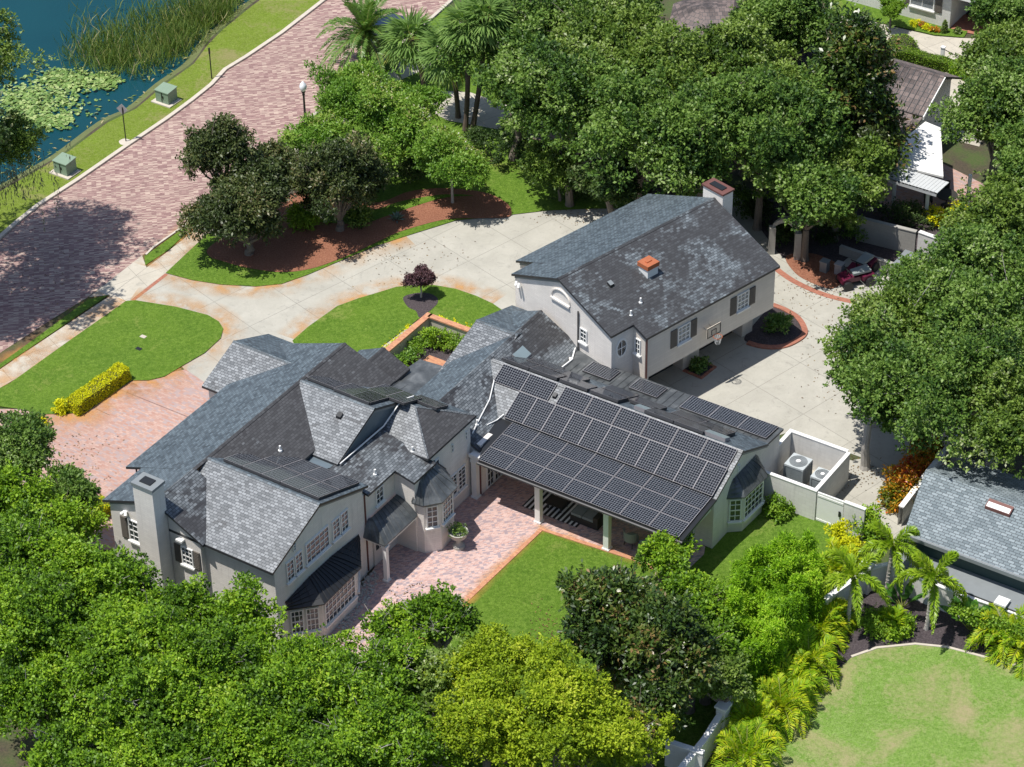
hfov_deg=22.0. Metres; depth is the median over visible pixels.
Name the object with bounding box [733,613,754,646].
feathery shrub
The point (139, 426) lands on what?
brick court
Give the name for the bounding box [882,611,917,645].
shrub
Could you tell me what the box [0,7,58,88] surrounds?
cypress tree
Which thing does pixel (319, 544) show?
window
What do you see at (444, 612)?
camphor tree
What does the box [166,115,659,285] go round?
lawn
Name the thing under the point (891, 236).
garden wall
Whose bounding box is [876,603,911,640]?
shrub
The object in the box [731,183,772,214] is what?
shrub
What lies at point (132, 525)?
window
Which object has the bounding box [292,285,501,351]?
lawn
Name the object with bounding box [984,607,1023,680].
areca palm
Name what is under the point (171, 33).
reeds
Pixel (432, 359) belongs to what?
courtyard floor
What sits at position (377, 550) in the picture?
door
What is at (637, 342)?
window
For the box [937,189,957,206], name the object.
patio table
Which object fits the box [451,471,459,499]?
window
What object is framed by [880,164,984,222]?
patio
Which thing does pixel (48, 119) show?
lily pads
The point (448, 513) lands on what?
window
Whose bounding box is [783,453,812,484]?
air conditioner
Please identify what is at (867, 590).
wall pier
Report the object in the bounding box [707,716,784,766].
areca palm
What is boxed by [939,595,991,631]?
broad leaved plant
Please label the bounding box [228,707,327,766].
camphor tree
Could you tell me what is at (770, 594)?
feathery shrub
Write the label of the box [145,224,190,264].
lawn
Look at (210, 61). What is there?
marker post
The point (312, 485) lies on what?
house
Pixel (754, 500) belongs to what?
window
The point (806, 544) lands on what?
feathery shrub
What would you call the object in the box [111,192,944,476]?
driveway
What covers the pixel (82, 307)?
lawn
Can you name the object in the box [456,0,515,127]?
cabbage palm
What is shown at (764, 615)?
feathery shrub
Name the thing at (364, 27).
date palm
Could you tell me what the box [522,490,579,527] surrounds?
striped rug
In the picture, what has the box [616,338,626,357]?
oval window
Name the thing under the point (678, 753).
garden wall
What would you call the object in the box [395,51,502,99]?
lawn
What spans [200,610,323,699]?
camphor tree
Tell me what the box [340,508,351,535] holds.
window
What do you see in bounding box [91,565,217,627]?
camphor tree
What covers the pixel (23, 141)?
cypress tree
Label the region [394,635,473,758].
camphor tree
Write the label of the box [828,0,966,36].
neighbour lawn
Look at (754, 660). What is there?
feathery shrub
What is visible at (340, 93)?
crape myrtle
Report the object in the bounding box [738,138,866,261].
oak tree
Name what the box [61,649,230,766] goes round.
camphor tree
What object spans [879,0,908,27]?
topiary tree
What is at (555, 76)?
oak tree
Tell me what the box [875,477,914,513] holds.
croton
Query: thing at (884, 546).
foxtail palm
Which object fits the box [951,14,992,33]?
porch floor
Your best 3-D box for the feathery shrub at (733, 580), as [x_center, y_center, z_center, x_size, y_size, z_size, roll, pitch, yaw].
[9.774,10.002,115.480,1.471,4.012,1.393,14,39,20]
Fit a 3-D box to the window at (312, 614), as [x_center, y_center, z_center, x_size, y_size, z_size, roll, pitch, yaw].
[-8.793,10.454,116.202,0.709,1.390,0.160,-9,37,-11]
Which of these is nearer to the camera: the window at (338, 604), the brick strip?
the window at (338, 604)
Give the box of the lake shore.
[0,0,255,186]
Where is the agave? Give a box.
[389,211,403,222]
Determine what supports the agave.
on the mulch bed at (306, 249)
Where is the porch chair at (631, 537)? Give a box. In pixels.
[623,528,638,548]
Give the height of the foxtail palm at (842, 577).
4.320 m
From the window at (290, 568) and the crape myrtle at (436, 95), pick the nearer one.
the window at (290, 568)
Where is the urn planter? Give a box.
[446,521,468,550]
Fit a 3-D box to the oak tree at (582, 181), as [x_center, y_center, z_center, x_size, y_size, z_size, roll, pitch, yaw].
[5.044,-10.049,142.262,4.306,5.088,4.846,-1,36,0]
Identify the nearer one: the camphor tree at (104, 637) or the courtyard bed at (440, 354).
the camphor tree at (104, 637)
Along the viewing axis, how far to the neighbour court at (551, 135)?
152.04 m
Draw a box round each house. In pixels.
[102,177,783,641]
[669,0,738,72]
[772,36,961,151]
[848,0,974,27]
[892,458,1023,614]
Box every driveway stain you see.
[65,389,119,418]
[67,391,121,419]
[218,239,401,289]
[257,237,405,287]
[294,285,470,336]
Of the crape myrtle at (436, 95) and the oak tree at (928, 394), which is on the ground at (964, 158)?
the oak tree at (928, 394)
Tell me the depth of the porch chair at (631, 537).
121.61 m
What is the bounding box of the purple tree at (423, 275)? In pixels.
[400,263,437,297]
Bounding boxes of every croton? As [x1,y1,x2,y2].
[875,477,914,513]
[877,462,921,496]
[897,446,947,478]
[900,435,946,462]
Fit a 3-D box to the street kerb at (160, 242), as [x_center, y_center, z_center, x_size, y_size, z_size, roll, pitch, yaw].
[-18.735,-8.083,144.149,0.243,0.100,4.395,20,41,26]
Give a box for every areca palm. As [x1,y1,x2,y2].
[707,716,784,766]
[716,689,793,762]
[750,673,816,741]
[761,645,831,714]
[785,623,845,692]
[806,594,851,659]
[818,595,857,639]
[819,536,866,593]
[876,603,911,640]
[963,603,1023,668]
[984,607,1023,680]
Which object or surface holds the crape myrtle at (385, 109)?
on the lawn at (512, 188)
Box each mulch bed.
[207,188,511,271]
[403,293,437,316]
[685,365,711,375]
[744,307,801,344]
[769,590,1023,731]
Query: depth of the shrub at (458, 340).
134.72 m
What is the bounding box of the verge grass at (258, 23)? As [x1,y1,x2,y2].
[0,0,319,232]
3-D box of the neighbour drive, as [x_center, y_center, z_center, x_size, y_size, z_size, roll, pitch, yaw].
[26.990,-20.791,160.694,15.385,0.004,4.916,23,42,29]
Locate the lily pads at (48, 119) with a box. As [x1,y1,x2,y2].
[0,58,124,131]
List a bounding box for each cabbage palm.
[374,4,439,86]
[412,17,478,118]
[435,0,491,131]
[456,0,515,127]
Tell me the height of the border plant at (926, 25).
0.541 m
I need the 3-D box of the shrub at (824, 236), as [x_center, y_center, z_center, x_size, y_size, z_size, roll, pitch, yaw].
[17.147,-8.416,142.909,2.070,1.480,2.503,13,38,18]
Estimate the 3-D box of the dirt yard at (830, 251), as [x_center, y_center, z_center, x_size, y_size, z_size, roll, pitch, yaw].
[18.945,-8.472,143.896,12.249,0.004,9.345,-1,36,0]
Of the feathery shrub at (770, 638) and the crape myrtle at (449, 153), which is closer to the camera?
the feathery shrub at (770, 638)
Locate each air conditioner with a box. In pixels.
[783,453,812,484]
[809,467,829,487]
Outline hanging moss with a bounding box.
[0,143,72,231]
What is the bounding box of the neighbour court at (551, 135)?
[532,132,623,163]
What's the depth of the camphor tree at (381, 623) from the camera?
112.57 m
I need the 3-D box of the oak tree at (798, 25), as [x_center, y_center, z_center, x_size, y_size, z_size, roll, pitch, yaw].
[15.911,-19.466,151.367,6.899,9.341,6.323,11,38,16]
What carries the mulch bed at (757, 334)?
on the driveway
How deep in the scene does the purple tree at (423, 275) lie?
138.02 m
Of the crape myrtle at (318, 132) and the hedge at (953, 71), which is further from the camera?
the hedge at (953, 71)
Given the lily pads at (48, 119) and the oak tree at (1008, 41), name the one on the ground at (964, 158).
the oak tree at (1008, 41)
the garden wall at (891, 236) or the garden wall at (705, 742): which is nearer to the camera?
the garden wall at (705, 742)
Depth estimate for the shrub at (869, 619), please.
116.48 m
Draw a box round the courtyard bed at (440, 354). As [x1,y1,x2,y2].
[402,336,455,366]
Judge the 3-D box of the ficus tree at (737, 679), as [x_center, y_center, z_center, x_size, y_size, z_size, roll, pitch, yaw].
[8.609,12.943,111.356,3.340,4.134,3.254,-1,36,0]
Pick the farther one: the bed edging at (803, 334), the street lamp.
the street lamp
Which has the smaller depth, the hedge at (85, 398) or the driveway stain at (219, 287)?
the hedge at (85, 398)
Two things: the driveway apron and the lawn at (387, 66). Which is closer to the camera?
the driveway apron
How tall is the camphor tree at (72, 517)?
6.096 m
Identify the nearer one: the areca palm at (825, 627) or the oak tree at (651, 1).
the areca palm at (825, 627)
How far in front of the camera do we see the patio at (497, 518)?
122.00 m
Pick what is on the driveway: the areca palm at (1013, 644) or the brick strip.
the brick strip
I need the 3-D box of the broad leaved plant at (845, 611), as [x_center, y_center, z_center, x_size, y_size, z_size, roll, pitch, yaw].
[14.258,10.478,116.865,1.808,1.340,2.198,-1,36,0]
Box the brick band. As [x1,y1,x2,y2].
[131,273,167,299]
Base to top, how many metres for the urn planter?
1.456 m
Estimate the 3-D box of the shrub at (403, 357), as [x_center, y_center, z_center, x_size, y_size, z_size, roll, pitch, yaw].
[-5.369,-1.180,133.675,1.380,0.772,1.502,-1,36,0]
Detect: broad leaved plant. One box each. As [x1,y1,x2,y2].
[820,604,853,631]
[880,582,927,606]
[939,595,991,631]
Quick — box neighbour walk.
[435,91,542,134]
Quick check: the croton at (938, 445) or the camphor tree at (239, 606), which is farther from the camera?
the croton at (938, 445)
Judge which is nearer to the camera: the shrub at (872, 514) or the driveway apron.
the shrub at (872, 514)
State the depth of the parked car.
161.17 m
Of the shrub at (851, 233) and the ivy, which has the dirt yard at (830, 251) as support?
the shrub at (851, 233)
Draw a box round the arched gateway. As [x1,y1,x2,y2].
[768,216,801,259]
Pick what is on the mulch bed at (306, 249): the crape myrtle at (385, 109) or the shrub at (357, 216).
the shrub at (357, 216)
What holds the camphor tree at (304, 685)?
on the ground at (964, 158)
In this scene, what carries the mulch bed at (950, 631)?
on the lawn at (915, 706)
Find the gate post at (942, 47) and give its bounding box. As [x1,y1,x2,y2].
[940,45,956,56]
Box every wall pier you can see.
[714,701,731,737]
[864,558,874,594]
[993,595,1010,616]
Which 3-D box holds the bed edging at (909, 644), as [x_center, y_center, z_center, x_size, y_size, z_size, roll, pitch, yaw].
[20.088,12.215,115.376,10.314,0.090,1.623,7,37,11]
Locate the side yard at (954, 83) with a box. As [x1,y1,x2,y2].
[941,72,980,145]
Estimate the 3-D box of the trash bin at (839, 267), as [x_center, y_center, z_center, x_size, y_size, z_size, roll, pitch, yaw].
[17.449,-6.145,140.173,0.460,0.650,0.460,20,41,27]
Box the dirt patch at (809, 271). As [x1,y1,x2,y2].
[786,253,840,288]
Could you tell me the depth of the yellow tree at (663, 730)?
106.12 m
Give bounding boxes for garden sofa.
[570,504,602,530]
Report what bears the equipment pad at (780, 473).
on the alley
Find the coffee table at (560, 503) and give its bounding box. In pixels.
[546,495,568,512]
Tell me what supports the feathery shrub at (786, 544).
on the lawn at (511, 591)
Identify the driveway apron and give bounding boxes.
[89,256,146,296]
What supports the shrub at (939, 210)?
on the ground at (964, 158)
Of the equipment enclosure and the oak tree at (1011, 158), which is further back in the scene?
the oak tree at (1011, 158)
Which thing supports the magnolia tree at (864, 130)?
on the dirt yard at (830, 251)
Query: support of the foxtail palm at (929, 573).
on the mulch bed at (950, 631)
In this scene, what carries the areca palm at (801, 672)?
on the mulch bed at (950, 631)
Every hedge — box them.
[65,361,131,416]
[86,494,110,519]
[891,44,952,72]
[948,57,967,81]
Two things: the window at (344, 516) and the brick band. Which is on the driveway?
the brick band
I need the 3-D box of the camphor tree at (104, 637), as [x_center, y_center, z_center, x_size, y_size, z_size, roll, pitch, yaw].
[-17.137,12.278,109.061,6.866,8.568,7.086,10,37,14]
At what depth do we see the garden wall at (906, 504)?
123.40 m
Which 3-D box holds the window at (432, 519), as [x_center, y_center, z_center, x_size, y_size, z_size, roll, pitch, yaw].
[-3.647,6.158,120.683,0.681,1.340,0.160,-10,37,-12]
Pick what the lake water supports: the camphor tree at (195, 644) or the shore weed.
the shore weed
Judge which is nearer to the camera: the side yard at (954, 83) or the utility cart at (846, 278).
the utility cart at (846, 278)
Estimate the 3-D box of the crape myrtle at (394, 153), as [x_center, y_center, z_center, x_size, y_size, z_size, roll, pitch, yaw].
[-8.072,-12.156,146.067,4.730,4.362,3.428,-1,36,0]
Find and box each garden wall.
[665,739,704,766]
[678,686,743,766]
[808,572,865,633]
[839,244,893,270]
[855,215,916,251]
[871,562,1023,624]
[897,425,962,525]
[917,230,948,255]
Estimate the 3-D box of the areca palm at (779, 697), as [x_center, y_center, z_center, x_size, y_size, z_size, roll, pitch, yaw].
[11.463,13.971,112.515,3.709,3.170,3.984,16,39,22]
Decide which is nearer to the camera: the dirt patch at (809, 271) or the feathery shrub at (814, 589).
the feathery shrub at (814, 589)
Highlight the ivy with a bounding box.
[946,598,1023,644]
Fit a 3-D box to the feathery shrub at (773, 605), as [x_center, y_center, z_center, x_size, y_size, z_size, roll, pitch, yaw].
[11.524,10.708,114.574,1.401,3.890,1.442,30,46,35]
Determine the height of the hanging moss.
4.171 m
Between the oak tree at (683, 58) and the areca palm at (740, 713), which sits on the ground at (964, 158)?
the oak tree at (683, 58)
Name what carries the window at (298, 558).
in the house at (312, 485)
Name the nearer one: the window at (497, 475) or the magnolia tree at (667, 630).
the magnolia tree at (667, 630)
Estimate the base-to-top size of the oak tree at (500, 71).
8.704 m
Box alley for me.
[835,459,909,542]
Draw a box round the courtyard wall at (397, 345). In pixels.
[386,312,469,357]
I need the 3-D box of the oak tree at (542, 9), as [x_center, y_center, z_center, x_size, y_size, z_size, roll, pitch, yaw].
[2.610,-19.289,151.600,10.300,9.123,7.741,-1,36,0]
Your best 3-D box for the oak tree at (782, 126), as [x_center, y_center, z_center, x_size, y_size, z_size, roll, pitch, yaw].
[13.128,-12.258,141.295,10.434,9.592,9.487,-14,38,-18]
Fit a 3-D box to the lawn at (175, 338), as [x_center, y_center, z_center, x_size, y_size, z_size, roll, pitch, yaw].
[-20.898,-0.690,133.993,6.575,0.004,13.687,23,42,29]
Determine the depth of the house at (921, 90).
149.05 m
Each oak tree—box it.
[0,90,16,150]
[0,407,60,481]
[0,458,70,538]
[41,460,103,511]
[429,15,571,160]
[483,0,630,45]
[496,35,653,206]
[515,138,591,200]
[540,0,710,154]
[566,154,645,213]
[569,58,744,199]
[600,0,663,21]
[609,17,739,110]
[618,72,792,196]
[655,56,853,230]
[694,0,815,176]
[728,0,844,64]
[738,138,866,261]
[799,131,898,242]
[817,268,950,427]
[822,348,926,470]
[831,301,1023,467]
[874,218,1023,321]
[912,228,1023,370]
[925,49,1023,149]
[933,169,1023,275]
[935,328,1023,479]
[948,15,1023,78]
[956,91,1023,184]
[963,0,1023,30]
[991,117,1023,204]
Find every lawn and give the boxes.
[0,295,106,367]
[0,300,222,413]
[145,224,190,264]
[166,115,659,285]
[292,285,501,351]
[309,194,472,223]
[319,7,450,115]
[391,502,852,766]
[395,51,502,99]
[753,645,1023,766]
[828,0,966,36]
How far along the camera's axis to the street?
147.82 m
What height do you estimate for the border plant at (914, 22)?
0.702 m
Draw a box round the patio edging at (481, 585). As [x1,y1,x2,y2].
[407,527,667,645]
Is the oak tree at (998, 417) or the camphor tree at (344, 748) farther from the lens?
the oak tree at (998, 417)
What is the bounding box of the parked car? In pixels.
[361,14,410,51]
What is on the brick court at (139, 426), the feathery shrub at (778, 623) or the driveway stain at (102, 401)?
the driveway stain at (102, 401)
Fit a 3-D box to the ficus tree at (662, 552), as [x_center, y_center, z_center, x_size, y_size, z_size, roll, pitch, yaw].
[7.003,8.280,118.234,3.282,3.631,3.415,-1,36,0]
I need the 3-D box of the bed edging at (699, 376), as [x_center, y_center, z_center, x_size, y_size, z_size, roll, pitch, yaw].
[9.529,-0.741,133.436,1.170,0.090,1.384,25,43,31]
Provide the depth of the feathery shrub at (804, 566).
116.32 m
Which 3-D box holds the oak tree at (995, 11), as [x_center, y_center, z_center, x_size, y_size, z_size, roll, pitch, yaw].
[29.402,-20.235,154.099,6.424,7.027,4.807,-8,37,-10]
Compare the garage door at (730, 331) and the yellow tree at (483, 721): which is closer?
the yellow tree at (483, 721)
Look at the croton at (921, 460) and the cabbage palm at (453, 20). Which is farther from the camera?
the cabbage palm at (453, 20)
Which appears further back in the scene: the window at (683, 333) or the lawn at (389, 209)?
the lawn at (389, 209)
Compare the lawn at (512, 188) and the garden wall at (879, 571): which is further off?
the lawn at (512, 188)
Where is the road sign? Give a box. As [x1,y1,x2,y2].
[117,104,126,140]
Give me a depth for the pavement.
138.57 m
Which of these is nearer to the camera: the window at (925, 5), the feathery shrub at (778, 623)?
the feathery shrub at (778, 623)
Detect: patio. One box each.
[327,475,704,655]
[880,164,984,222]
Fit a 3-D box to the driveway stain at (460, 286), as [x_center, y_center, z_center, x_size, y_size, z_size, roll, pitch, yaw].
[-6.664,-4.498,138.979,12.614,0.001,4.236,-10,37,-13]
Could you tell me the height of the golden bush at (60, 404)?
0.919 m
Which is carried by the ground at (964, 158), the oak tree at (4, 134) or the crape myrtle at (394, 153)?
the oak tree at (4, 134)
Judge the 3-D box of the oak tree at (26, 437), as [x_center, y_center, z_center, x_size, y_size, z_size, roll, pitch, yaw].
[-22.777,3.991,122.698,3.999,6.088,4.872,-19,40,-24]
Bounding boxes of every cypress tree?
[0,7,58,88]
[0,108,48,168]
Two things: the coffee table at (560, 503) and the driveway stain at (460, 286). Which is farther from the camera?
the driveway stain at (460, 286)
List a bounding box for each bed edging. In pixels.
[683,359,716,378]
[746,303,807,349]
[851,643,1020,667]
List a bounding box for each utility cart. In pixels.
[835,264,875,291]
[844,252,878,282]
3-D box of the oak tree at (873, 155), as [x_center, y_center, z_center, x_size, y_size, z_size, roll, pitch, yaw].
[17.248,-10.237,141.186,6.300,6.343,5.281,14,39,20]
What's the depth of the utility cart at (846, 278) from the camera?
139.06 m
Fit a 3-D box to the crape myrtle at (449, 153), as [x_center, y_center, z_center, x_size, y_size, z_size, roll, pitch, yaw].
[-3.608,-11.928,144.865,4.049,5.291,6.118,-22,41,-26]
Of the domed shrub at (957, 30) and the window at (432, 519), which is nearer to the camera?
the window at (432, 519)
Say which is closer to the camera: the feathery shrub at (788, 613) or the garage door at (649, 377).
the feathery shrub at (788, 613)
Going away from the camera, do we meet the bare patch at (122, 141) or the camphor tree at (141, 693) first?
the camphor tree at (141, 693)
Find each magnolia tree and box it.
[174,111,266,180]
[175,172,296,255]
[217,137,312,197]
[284,130,394,231]
[555,557,672,680]
[565,564,662,694]
[610,586,728,686]
[614,659,702,766]
[806,0,920,179]
[832,124,892,215]
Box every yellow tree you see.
[421,619,540,703]
[426,659,551,766]
[512,696,649,766]
[515,632,629,766]
[595,708,679,766]
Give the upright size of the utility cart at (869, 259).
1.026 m
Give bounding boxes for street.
[0,0,447,352]
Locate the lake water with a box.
[0,0,248,183]
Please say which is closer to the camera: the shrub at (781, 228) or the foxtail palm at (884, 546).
the foxtail palm at (884, 546)
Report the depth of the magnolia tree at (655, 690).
107.51 m
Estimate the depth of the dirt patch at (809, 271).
140.54 m
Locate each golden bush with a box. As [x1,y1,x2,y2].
[51,396,70,416]
[823,517,865,558]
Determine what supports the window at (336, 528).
in the house at (312, 485)
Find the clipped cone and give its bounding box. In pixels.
[940,19,948,33]
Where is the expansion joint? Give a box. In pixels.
[97,390,186,416]
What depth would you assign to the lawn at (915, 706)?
112.64 m
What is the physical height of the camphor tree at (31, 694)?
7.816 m
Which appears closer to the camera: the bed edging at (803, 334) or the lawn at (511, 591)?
the lawn at (511, 591)
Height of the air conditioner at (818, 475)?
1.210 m
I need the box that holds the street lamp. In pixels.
[299,81,308,128]
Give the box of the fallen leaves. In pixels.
[8,207,882,642]
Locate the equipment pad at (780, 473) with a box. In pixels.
[778,469,814,485]
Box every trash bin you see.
[819,257,830,272]
[834,260,845,274]
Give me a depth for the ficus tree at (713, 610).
112.67 m
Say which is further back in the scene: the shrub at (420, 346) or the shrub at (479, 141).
the shrub at (479, 141)
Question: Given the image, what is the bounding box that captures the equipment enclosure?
[763,429,866,538]
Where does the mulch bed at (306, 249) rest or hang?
on the lawn at (512, 188)
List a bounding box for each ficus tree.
[631,529,701,589]
[655,568,735,615]
[671,618,740,714]
[683,584,744,640]
[691,647,755,702]
[699,619,749,705]
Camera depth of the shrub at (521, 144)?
150.01 m
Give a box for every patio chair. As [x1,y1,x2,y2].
[924,193,932,206]
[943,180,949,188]
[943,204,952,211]
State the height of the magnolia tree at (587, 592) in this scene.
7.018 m
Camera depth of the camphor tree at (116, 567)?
110.82 m
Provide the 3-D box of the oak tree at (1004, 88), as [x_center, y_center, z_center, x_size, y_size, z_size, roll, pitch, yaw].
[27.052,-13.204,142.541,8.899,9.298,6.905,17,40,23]
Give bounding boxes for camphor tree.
[0,512,99,597]
[0,556,85,738]
[0,639,114,747]
[10,469,112,543]
[17,708,161,766]
[24,589,179,724]
[30,540,169,626]
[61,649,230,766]
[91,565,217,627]
[104,599,245,703]
[108,707,242,766]
[150,662,288,766]
[164,570,290,657]
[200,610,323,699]
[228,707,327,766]
[231,633,399,763]
[278,721,407,766]
[300,622,374,675]
[312,659,429,756]
[352,625,428,703]
[358,598,434,649]
[375,708,470,766]
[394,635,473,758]
[397,578,485,659]
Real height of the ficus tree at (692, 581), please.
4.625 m
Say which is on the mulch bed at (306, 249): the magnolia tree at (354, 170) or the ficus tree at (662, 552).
the magnolia tree at (354, 170)
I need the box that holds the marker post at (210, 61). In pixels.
[208,48,211,78]
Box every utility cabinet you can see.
[49,152,80,179]
[151,82,181,107]
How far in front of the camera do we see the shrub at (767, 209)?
144.15 m
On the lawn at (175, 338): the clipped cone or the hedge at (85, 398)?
the hedge at (85, 398)
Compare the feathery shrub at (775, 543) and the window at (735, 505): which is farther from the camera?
the window at (735, 505)
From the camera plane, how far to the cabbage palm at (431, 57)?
151.22 m
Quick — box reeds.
[54,0,250,88]
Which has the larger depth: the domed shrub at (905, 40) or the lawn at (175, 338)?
the domed shrub at (905, 40)
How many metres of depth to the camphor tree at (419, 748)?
104.47 m
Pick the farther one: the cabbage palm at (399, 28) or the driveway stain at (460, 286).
the cabbage palm at (399, 28)
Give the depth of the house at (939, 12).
162.41 m
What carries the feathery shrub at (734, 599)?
on the lawn at (511, 591)
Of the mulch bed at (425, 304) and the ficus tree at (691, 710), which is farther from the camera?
the mulch bed at (425, 304)
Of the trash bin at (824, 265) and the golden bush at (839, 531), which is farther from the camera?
the trash bin at (824, 265)
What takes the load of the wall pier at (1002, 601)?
on the ground at (964, 158)
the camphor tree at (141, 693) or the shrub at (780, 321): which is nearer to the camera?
the camphor tree at (141, 693)
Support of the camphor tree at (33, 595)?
on the ground at (964, 158)
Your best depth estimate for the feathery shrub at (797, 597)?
113.65 m
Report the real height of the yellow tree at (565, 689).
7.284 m
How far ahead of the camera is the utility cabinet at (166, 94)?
155.67 m
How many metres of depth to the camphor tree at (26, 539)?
112.33 m
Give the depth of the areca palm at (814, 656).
114.39 m
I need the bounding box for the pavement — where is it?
[0,24,444,387]
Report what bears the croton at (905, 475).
on the alley
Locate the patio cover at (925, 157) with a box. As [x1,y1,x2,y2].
[886,121,971,218]
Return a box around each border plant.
[908,18,920,27]
[917,21,929,28]
[921,23,933,30]
[928,25,940,31]
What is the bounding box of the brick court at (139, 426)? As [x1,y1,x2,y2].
[0,369,208,549]
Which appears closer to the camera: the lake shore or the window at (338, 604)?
the window at (338, 604)
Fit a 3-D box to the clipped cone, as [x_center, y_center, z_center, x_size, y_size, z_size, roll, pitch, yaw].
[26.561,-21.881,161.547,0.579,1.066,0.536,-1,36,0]
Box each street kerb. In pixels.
[0,0,325,239]
[145,223,186,254]
[311,0,452,115]
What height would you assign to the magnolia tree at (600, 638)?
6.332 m
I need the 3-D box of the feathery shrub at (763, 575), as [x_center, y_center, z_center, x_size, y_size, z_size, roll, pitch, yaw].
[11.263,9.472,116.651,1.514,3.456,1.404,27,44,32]
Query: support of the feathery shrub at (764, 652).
on the lawn at (511, 591)
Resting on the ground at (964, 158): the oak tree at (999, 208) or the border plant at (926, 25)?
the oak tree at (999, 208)
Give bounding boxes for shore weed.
[1,0,244,176]
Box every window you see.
[127,518,139,546]
[180,545,195,570]
[285,557,296,586]
[290,609,304,636]
[294,549,305,577]
[305,525,331,568]
[305,607,321,633]
[324,575,357,628]
[331,516,342,544]
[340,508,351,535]
[356,572,359,593]
[375,484,385,508]
[425,505,440,530]
[442,493,455,526]
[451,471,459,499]
[457,464,467,493]
[486,468,494,488]
[494,471,501,481]
[578,327,587,346]
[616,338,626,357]
[632,337,641,357]
[676,321,691,346]
[727,499,741,524]
[736,289,750,314]
[742,481,763,522]
[908,0,934,12]
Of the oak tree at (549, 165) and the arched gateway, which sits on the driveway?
the arched gateway
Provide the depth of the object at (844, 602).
116.90 m
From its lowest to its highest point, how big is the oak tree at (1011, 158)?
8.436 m
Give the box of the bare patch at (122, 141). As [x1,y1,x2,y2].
[119,139,129,144]
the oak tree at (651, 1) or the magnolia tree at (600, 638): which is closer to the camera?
the magnolia tree at (600, 638)
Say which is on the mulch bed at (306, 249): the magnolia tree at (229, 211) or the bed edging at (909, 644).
the magnolia tree at (229, 211)
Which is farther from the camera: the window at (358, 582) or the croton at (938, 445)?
the croton at (938, 445)
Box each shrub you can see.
[282,200,331,232]
[343,204,374,229]
[388,148,427,183]
[394,349,417,364]
[401,345,425,362]
[407,336,433,352]
[416,327,433,344]
[418,326,451,349]
[434,329,458,346]
[435,331,462,351]
[447,334,464,350]
[462,125,531,164]
[496,115,543,152]
[546,182,591,200]
[688,355,713,374]
[722,575,749,610]
[723,583,746,635]
[727,557,752,581]
[730,565,752,593]
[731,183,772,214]
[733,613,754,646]
[734,193,777,225]
[738,634,763,695]
[741,592,757,620]
[742,542,773,577]
[746,617,764,638]
[748,564,772,591]
[750,575,767,595]
[751,586,767,618]
[755,635,770,676]
[757,604,775,625]
[759,622,786,683]
[761,311,794,334]
[761,616,789,676]
[762,490,795,523]
[762,544,779,566]
[762,586,783,610]
[765,554,792,591]
[766,215,802,247]
[766,594,784,617]
[767,535,780,556]
[775,596,802,660]
[776,527,799,559]
[776,582,791,599]
[783,548,805,574]
[785,590,811,655]
[787,571,812,621]
[795,547,810,574]
[796,527,823,567]
[803,568,827,623]
[805,548,828,593]
[810,217,845,245]
[841,215,868,243]
[849,502,888,542]
[856,602,889,641]
[874,196,940,229]
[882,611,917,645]
[890,33,919,49]
[922,200,967,226]
[953,26,961,34]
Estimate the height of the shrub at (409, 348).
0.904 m
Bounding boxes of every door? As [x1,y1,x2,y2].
[372,543,382,565]
[648,364,672,378]
[699,331,731,350]
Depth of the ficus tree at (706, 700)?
111.22 m
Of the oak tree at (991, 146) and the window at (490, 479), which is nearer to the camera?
the window at (490, 479)
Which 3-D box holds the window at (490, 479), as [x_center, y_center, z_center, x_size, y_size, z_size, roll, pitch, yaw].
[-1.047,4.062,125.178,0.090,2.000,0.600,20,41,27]
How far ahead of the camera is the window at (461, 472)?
124.00 m
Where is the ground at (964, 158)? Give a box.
[0,0,1023,766]
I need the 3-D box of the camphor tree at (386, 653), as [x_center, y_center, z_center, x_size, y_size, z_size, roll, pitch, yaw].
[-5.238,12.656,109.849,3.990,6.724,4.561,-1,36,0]
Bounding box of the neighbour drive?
[840,16,975,59]
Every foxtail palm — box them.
[816,548,891,629]
[855,520,923,592]
[888,549,967,633]
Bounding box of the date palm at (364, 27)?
[316,0,409,78]
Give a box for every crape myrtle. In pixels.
[277,108,354,155]
[301,52,402,133]
[335,130,407,171]
[350,74,432,167]
[389,80,450,147]
[397,122,493,202]
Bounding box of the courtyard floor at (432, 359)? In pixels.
[424,355,445,365]
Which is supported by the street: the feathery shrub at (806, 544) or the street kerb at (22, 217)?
the street kerb at (22, 217)
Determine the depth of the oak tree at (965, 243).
128.67 m
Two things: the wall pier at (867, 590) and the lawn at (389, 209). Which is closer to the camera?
the wall pier at (867, 590)
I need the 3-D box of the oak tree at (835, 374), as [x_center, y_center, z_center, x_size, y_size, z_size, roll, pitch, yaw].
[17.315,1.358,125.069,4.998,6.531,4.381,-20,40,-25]
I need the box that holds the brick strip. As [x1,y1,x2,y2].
[775,268,854,302]
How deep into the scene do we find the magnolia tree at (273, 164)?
141.81 m
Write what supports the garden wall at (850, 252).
on the driveway
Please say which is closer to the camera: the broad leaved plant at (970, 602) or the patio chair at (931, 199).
the broad leaved plant at (970, 602)
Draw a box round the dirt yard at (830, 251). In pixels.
[751,188,948,261]
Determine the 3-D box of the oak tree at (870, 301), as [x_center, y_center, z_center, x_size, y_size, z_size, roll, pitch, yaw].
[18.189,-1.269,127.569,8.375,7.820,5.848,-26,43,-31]
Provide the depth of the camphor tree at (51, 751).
103.11 m

